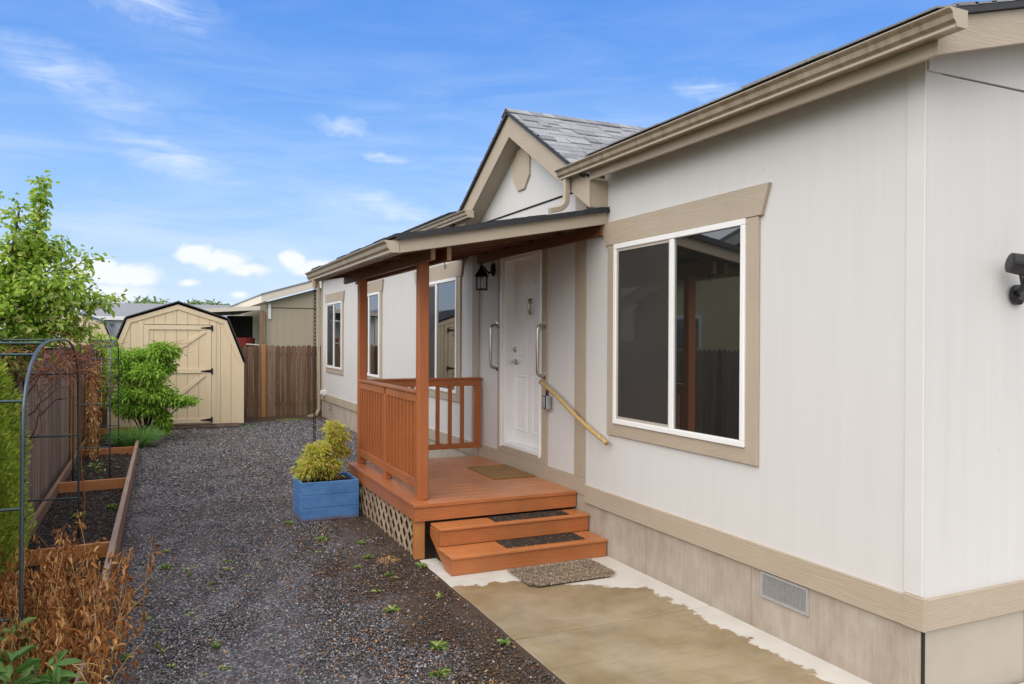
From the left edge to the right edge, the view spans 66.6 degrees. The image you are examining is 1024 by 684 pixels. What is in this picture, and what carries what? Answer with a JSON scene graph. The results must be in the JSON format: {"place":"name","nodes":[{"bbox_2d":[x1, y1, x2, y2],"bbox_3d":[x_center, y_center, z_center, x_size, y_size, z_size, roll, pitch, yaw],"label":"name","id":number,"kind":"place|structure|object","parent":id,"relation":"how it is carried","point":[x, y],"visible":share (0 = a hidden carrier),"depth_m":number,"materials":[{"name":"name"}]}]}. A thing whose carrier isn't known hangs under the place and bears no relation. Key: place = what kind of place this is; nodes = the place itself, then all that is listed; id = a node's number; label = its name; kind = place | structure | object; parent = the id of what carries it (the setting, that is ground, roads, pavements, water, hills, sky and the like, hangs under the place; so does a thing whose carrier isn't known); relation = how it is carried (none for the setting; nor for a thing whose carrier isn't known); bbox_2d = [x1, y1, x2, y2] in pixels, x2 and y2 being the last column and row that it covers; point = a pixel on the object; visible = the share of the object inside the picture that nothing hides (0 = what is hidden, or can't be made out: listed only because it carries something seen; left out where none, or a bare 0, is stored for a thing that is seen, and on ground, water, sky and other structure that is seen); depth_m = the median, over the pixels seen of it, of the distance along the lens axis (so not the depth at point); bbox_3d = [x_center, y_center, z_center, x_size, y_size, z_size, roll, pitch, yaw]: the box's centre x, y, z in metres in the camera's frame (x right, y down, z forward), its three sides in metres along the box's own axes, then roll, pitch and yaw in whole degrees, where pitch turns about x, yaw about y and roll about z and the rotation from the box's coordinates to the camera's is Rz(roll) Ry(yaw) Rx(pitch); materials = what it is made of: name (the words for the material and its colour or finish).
{"place":"outdoors","nodes":[
{"label":"outdoors","id":0,"kind":"place"},
{"bbox_2d":[1,310,114,414],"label":"garden shed","id":1,"kind":"structure","parent":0,"point":[108,330],"depth_m":17.65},
{"bbox_2d":[81,394,565,683],"bbox_3d":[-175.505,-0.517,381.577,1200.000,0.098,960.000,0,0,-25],"label":"ground","id":2,"kind":"structure","parent":0,"point":[430,550],"depth_m":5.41,"materials":[{"name":"grey gravel"}]},
{"bbox_2d":[0,359,36,580],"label":"cedar shrub","id":3,"kind":"object","parent":2,"relation":"on","point":[9,475],"visible":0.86,"depth_m":5.67,"materials":[{"name":"green plant"}]},
{"bbox_2d":[0,344,94,549],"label":"fence","id":4,"kind":"object","parent":2,"relation":"on","point":[50,458],"visible":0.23,"depth_m":9.24,"materials":[{"name":"brown wood"}]},
{"bbox_2d":[0,304,113,328],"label":"house","id":5,"kind":"structure","parent":2,"relation":"on","point":[81,314],"depth_m":35.92,"materials":[{"name":"white"}]},
{"bbox_2d":[0,434,130,683],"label":"mulch","id":6,"kind":"object","parent":2,"relation":"on","point":[87,507],"visible":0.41,"depth_m":8.04,"materials":[{"name":"brown wood"}]},
{"bbox_2d":[0,536,39,650],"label":"dead stalks","id":7,"kind":"object","parent":6,"relation":"on","point":[2,600],"visible":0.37,"depth_m":4.64,"materials":[{"name":"brown plant"}]},
{"bbox_2d":[0,617,40,683],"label":"leafy plant","id":8,"kind":"object","parent":6,"relation":"on","point":[29,620],"visible":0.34,"depth_m":3.84,"materials":[{"name":"green plant"}]},
{"bbox_2d":[0,646,55,683],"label":"leafy plant","id":9,"kind":"object","parent":6,"relation":"on","point":[7,671],"visible":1,"depth_m":3.36,"materials":[{"name":"green plant"}]},
{"bbox_2d":[0,338,79,644],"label":"garden arch","id":10,"kind":"structure","parent":6,"relation":"on","point":[25,382],"depth_m":4.33,"materials":[{"name":"grey metal"}]},
{"bbox_2d":[0,318,127,537],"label":"bare vine","id":11,"kind":"object","parent":10,"relation":"attached to","point":[56,367],"visible":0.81,"depth_m":6.85,"materials":[{"name":"brown plant"}]},
{"bbox_2d":[13,649,81,683],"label":"leafy plant","id":12,"kind":"object","parent":6,"relation":"on","point":[67,675],"visible":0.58,"depth_m":3.57,"materials":[{"name":"green plant"}]},
{"bbox_2d":[38,667,87,683],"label":"leafy plant","id":13,"kind":"object","parent":6,"relation":"on","point":[57,674],"visible":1,"depth_m":3.38,"materials":[{"name":"green plant"}]},
{"bbox_2d":[0,170,127,530],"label":"young tree","id":14,"kind":"object","parent":6,"relation":"on","point":[33,256],"visible":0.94,"depth_m":6.42,"materials":[{"name":"green plant"}]},
{"bbox_2d":[0,579,147,683],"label":"dead stalks","id":15,"kind":"object","parent":6,"relation":"on","point":[80,650],"visible":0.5,"depth_m":3.96,"materials":[{"name":"brown plant"}]},
{"bbox_2d":[69,511,86,518],"bbox_3d":[-4.335,1.735,7.803,0.178,0.073,0.180,0,0,-40],"label":"seedling","id":16,"kind":"object","parent":6,"relation":"on","point":[75,515],"visible":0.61,"depth_m":7.80,"materials":[{"name":"green plant"}]},
{"bbox_2d":[0,509,161,683],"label":"dead stalks","id":17,"kind":"object","parent":6,"relation":"on","point":[43,598],"visible":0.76,"depth_m":4.37,"materials":[{"name":"brown plant"}]},
{"bbox_2d":[84,361,101,460],"bbox_3d":[-6.167,1.027,11.479,0.249,1.498,0.252,0,0,-25],"label":"dead vine post","id":18,"kind":"object","parent":6,"relation":"on","point":[92,429],"visible":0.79,"depth_m":11.44,"materials":[{"name":"brown plant"}]},
{"bbox_2d":[72,340,118,480],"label":"garden arch","id":19,"kind":"structure","parent":6,"relation":"on","point":[109,425],"depth_m":9.90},
{"bbox_2d":[70,457,127,474],"bbox_3d":[-5.688,1.714,10.671,0.771,0.162,1.608,0,0,-25],"label":"seedling","id":20,"kind":"object","parent":6,"relation":"on","point":[92,463],"visible":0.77,"depth_m":10.64,"materials":[{"name":"green plant"}]},
{"bbox_2d":[84,331,126,421],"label":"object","id":21,"kind":"object","parent":6,"relation":"on","point":[97,335],"visible":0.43,"depth_m":13.67,"materials":[{"name":"brown plant"}]},
{"bbox_2d":[105,503,118,509],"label":"seedling","id":22,"kind":"object","parent":6,"relation":"on","point":[113,505],"visible":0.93,"depth_m":8.19,"materials":[{"name":"green plant"}]},
{"bbox_2d":[0,426,140,682],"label":"garden bed","id":23,"kind":"object","parent":2,"relation":"on","point":[60,485],"visible":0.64,"depth_m":8.00,"materials":[{"name":"brown wood"}]},
{"bbox_2d":[120,652,131,660],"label":"weed","id":24,"kind":"object","parent":2,"relation":"on","point":[125,656],"visible":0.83,"depth_m":4.44,"materials":[{"name":"green plant"}]},
{"bbox_2d":[100,422,168,447],"bbox_3d":[-6.112,1.507,12.712,1.222,0.435,1.286,0,0,15],"label":"grass clump","id":25,"kind":"object","parent":2,"relation":"on","point":[146,437],"visible":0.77,"depth_m":12.58,"materials":[{"name":"green plant"}]},
{"bbox_2d":[127,295,161,303],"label":"tree","id":26,"kind":"object","parent":2,"relation":"on","point":[146,300],"visible":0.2,"depth_m":83.09,"materials":[{"name":"green plant"}]},
{"bbox_2d":[104,340,202,436],"bbox_3d":[-6.233,0.844,13.470,1.574,1.772,1.064,0,0,17],"label":"green maple","id":27,"kind":"object","parent":2,"relation":"on","point":[144,372],"visible":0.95,"depth_m":13.34,"materials":[{"name":"green plant"}]},
{"bbox_2d":[81,302,230,336],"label":"house","id":28,"kind":"structure","parent":2,"relation":"on","point":[124,310],"depth_m":42.90,"materials":[{"name":"white"}]},
{"bbox_2d":[154,298,170,303],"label":"tree","id":29,"kind":"object","parent":2,"relation":"on","point":[163,301],"visible":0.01,"depth_m":87.40,"materials":[{"name":"green plant"}]},
{"bbox_2d":[158,563,172,569],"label":"weed","id":30,"kind":"object","parent":2,"relation":"on","point":[166,566],"visible":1,"depth_m":6.21,"materials":[{"name":"green plant"}]},
{"bbox_2d":[104,301,246,429],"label":"garden shed","id":31,"kind":"structure","parent":2,"relation":"on","point":[210,371],"depth_m":15.23,"materials":[{"name":"beige wood"}]},
{"bbox_2d":[143,324,212,424],"bbox_3d":[-6.439,0.620,15.072,1.230,1.919,0.039,0,0,-25],"label":"door","id":32,"kind":"structure","parent":31,"relation":"in","point":[194,373],"depth_m":15.16,"materials":[{"name":"beige wood"}]},
{"bbox_2d":[184,298,203,304],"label":"tree","id":33,"kind":"object","parent":2,"relation":"on","point":[194,302],"visible":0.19,"depth_m":88.69,"materials":[{"name":"green plant"}]},
{"bbox_2d":[95,345,321,421],"bbox_3d":[-5.663,0.906,17.690,6.700,1.695,0.155,0,0,-25],"label":"fence","id":34,"kind":"object","parent":2,"relation":"on","point":[297,388],"visible":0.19,"depth_m":17.85,"materials":[{"name":"brown wood"}]},
{"bbox_2d":[201,299,226,304],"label":"tree","id":35,"kind":"object","parent":2,"relation":"on","point":[207,302],"visible":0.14,"depth_m":85.86,"materials":[{"name":"green plant"}]},
{"bbox_2d":[209,641,222,650],"bbox_3d":[-1.755,1.796,4.619,0.073,0.035,0.103,0,0,-27],"label":"weed","id":36,"kind":"object","parent":2,"relation":"on","point":[214,645],"visible":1,"depth_m":4.62,"materials":[{"name":"green plant"}]},
{"bbox_2d":[219,665,230,669],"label":"weed","id":37,"kind":"object","parent":2,"relation":"on","point":[222,667],"visible":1,"depth_m":4.35,"materials":[{"name":"green plant"}]},
{"bbox_2d":[204,306,259,337],"bbox_3d":[-9.265,0.337,24.305,1.980,2.745,6.100,0,0,-25],"label":"patio cover","id":38,"kind":"object","parent":2,"relation":"on","point":[242,326],"visible":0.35,"depth_m":23.32,"materials":[{"name":"white metal"}]},
{"bbox_2d":[237,338,258,346],"bbox_3d":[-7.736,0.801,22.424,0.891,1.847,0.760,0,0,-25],"label":"car","id":39,"kind":"object","parent":2,"relation":"on","point":[247,342],"visible":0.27,"depth_m":22.14,"materials":[{"name":"red paint"}]},
{"bbox_2d":[226,281,320,399],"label":"neighbour house","id":40,"kind":"structure","parent":2,"relation":"on","point":[286,321],"depth_m":22.40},
{"bbox_2d":[283,520,293,523],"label":"weed","id":41,"kind":"object","parent":2,"relation":"on","point":[289,522],"visible":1,"depth_m":7.73,"materials":[{"name":"green plant"}]},
{"bbox_2d":[276,418,301,421],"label":"grass clump","id":42,"kind":"object","parent":2,"relation":"on","point":[288,419],"visible":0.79,"depth_m":16.98,"materials":[{"name":"green plant"}]},
{"bbox_2d":[316,535,329,540],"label":"weed","id":43,"kind":"object","parent":2,"relation":"on","point":[322,537],"visible":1,"depth_m":7.13,"materials":[{"name":"green plant"}]},
{"bbox_2d":[293,472,358,521],"bbox_3d":[-1.952,1.614,8.170,0.586,0.390,0.491,0,0,-25],"label":"planter box","id":44,"kind":"object","parent":2,"relation":"on","point":[325,499],"visible":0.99,"depth_m":7.96,"materials":[{"name":"blue paint"}]},
{"bbox_2d":[289,419,352,482],"bbox_3d":[-1.990,1.151,8.180,0.534,0.704,0.602,0,0,31],"label":"golden maple","id":45,"kind":"object","parent":44,"relation":"on","point":[320,467],"visible":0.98,"depth_m":8.13,"materials":[{"name":"yellow plant"}]},
{"bbox_2d":[108,433,553,683],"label":"bark debris","id":46,"kind":"object","parent":2,"relation":"on","point":[375,640],"visible":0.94,"depth_m":5.76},
{"bbox_2d":[375,555,401,564],"bbox_3d":[-1.036,1.829,6.493,0.332,0.087,0.333,0,0,-25],"label":"dry grass tuft","id":47,"kind":"object","parent":2,"relation":"on","point":[389,558],"visible":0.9,"depth_m":6.49,"materials":[{"name":"beige plant"}]},
{"bbox_2d":[383,605,401,612],"bbox_3d":[-0.810,1.804,5.269,0.126,0.033,0.123,0,0,-25],"label":"weed","id":48,"kind":"object","parent":2,"relation":"on","point":[393,608],"visible":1,"depth_m":5.26,"materials":[{"name":"green plant"}]},
{"bbox_2d":[246,515,559,683],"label":"soil crumbs","id":49,"kind":"object","parent":2,"relation":"on","point":[451,622],"visible":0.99,"depth_m":5.26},
{"bbox_2d":[416,562,426,568],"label":"weed","id":50,"kind":"object","parent":2,"relation":"on","point":[420,565],"visible":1,"depth_m":6.29,"materials":[{"name":"green plant"}]},
{"bbox_2d":[428,640,448,650],"bbox_3d":[-0.442,1.806,4.649,0.136,0.037,0.151,0,0,-25],"label":"weed","id":51,"kind":"object","parent":2,"relation":"on","point":[440,644],"visible":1,"depth_m":4.64,"materials":[{"name":"green plant"}]},
{"bbox_2d":[428,666,450,678],"bbox_3d":[-0.384,1.810,4.276,0.111,0.034,0.157,0,0,34],"label":"weed","id":52,"kind":"object","parent":2,"relation":"on","point":[445,671],"visible":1,"depth_m":4.26,"materials":[{"name":"green plant"}]},
{"bbox_2d":[305,207,609,559],"bbox_3d":[-0.781,0.326,7.788,1.959,2.979,3.468,0,0,-25],"label":"porch","id":53,"kind":"object","parent":2,"relation":"on","point":[403,473],"visible":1,"depth_m":7.08,"materials":[{"name":"brown wood"}]},
{"bbox_2d":[311,278,317,441],"bbox_3d":[-2.197,0.556,8.679,0.084,2.522,0.082,0,0,-25],"label":"rain chain","id":54,"kind":"object","parent":53,"relation":"hanging from","point":[314,283],"visible":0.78,"depth_m":8.67,"materials":[{"name":"metal"}]},
{"bbox_2d":[467,464,534,478],"bbox_3d":[-0.124,1.342,8.086,0.440,0.016,0.740,0,0,-25],"label":"doormat","id":55,"kind":"object","parent":53,"relation":"on","point":[502,471],"visible":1,"depth_m":8.03,"materials":[{"name":"beige fabric"}]},
{"bbox_2d":[497,637,510,645],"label":"weed","id":56,"kind":"object","parent":2,"relation":"on","point":[505,641],"visible":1,"depth_m":4.71,"materials":[{"name":"green plant"}]},
{"bbox_2d":[307,0,1023,683],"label":"mobile home","id":57,"kind":"object","parent":2,"relation":"on","point":[781,346],"visible":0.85,"depth_m":4.71,"materials":[{"name":"paint"}]},
{"bbox_2d":[320,390,325,395],"bbox_3d":[-4.245,1.141,17.510,0.108,0.120,0.170,0,0,-25],"label":"outlet cover","id":58,"kind":"object","parent":57,"relation":"attached to","point":[323,392],"visible":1,"depth_m":17.45,"materials":[{"name":"white paint"}]},
{"bbox_2d":[325,290,344,374],"bbox_3d":[-3.789,-0.188,16.611,0.035,1.717,1.889,0,0,-25],"label":"window","id":59,"kind":"structure","parent":57,"relation":"in","point":[334,302],"depth_m":16.51,"materials":[{"name":"white plastic"}]},
{"bbox_2d":[357,279,383,378],"bbox_3d":[-2.546,-0.174,13.908,0.035,1.772,1.819,0,0,-25],"label":"window","id":60,"kind":"structure","parent":57,"relation":"in","point":[375,288],"depth_m":13.59,"materials":[{"name":"white plastic"}]},
{"bbox_2d":[414,260,464,402],"bbox_3d":[-1.027,-0.135,10.606,0.035,1.785,2.009,0,0,-25],"label":"window","id":61,"kind":"structure","parent":57,"relation":"in","point":[445,285],"depth_m":10.27,"materials":[{"name":"white plastic"}]},
{"bbox_2d":[475,262,495,290],"bbox_3d":[-0.318,-0.749,8.864,0.233,0.325,0.152,0,0,-25],"label":"wall lantern","id":62,"kind":"object","parent":57,"relation":"attached to","point":[482,271],"depth_m":8.83,"materials":[{"name":"black metal"}]},
{"bbox_2d":[489,322,498,370],"bbox_3d":[-0.209,0.050,8.748,0.094,0.556,0.076,0,0,-25],"label":"grab bar","id":63,"kind":"object","parent":57,"relation":"attached to","point":[496,325],"visible":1,"depth_m":8.73,"materials":[{"name":"metal"}]},
{"bbox_2d":[511,257,538,448],"bbox_3d":[0.181,0.111,8.224,0.102,1.983,0.828,0,0,-25],"label":"door","id":64,"kind":"structure","parent":57,"relation":"in","point":[526,272],"depth_m":8.32,"materials":[{"name":"white paint"}]},
{"bbox_2d":[536,322,545,379],"bbox_3d":[0.280,0.086,7.686,0.094,0.576,0.076,0,0,-25],"label":"grab bar","id":65,"kind":"object","parent":57,"relation":"attached to","point":[543,375],"visible":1,"depth_m":7.66,"materials":[{"name":"metal"}]},
{"bbox_2d":[539,380,608,444],"bbox_3d":[0.556,0.619,7.101,0.088,0.489,1.243,0,0,-25],"label":"handrail","id":66,"kind":"object","parent":57,"relation":"attached to","point":[573,413],"visible":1,"depth_m":7.02,"materials":[{"name":"yellow wood"}]},
{"bbox_2d":[542,389,550,409],"bbox_3d":[0.334,0.552,7.584,0.061,0.210,0.085,0,0,-25],"label":"lockbox","id":67,"kind":"object","parent":66,"relation":"hanging from","point":[546,401],"visible":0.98,"depth_m":7.56,"materials":[{"name":"grey metal"}]},
{"bbox_2d":[603,182,771,465],"bbox_3d":[1.188,-0.109,5.791,0.035,1.793,2.009,0,0,-25],"label":"window","id":68,"kind":"structure","parent":57,"relation":"in","point":[683,287],"depth_m":5.61,"materials":[{"name":"white plastic"}]},
{"bbox_2d":[1005,253,1023,304],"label":"floodlight","id":69,"kind":"object","parent":57,"relation":"attached to","point":[1014,263],"visible":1,"depth_m":4.06,"materials":[{"name":"black plastic"}]},
{"bbox_2d":[0,0,990,311],"label":"sky","id":70,"kind":"structure","parent":0,"point":[226,151],"materials":[{"name":"blue"}]},
{"bbox_2d":[420,556,708,639],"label":"path","id":71,"kind":"structure","parent":0,"point":[512,606],"depth_m":5.53,"materials":[{"name":"concrete"}]},
{"bbox_2d":[430,509,606,575],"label":"porch steps","id":72,"kind":"structure","parent":71,"relation":"on","point":[467,546],"depth_m":6.44,"materials":[{"name":"brown wood"}]},
{"bbox_2d":[487,510,567,521],"bbox_3d":[0.145,1.513,6.793,0.710,0.006,0.175,0,0,-25],"label":"tread mat","id":73,"kind":"object","parent":72,"relation":"on","point":[526,515],"visible":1,"depth_m":6.78,"materials":[{"name":"rubber"}]},
{"bbox_2d":[496,532,584,547],"bbox_3d":[0.241,1.665,6.560,0.730,0.006,0.230,0,0,-25],"label":"tread mat","id":74,"kind":"object","parent":72,"relation":"on","point":[536,540],"visible":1,"depth_m":6.54,"materials":[{"name":"rubber"}]},
{"bbox_2d":[506,558,616,587],"bbox_3d":[0.397,1.806,6.119,0.790,0.036,0.493,0,0,-25],"label":"rug","id":75,"kind":"object","parent":71,"relation":"on","point":[552,574],"visible":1,"depth_m":6.08,"materials":[{"name":"beige fabric"}]},
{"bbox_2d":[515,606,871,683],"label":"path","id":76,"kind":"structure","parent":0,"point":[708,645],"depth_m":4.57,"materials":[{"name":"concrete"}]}
]}

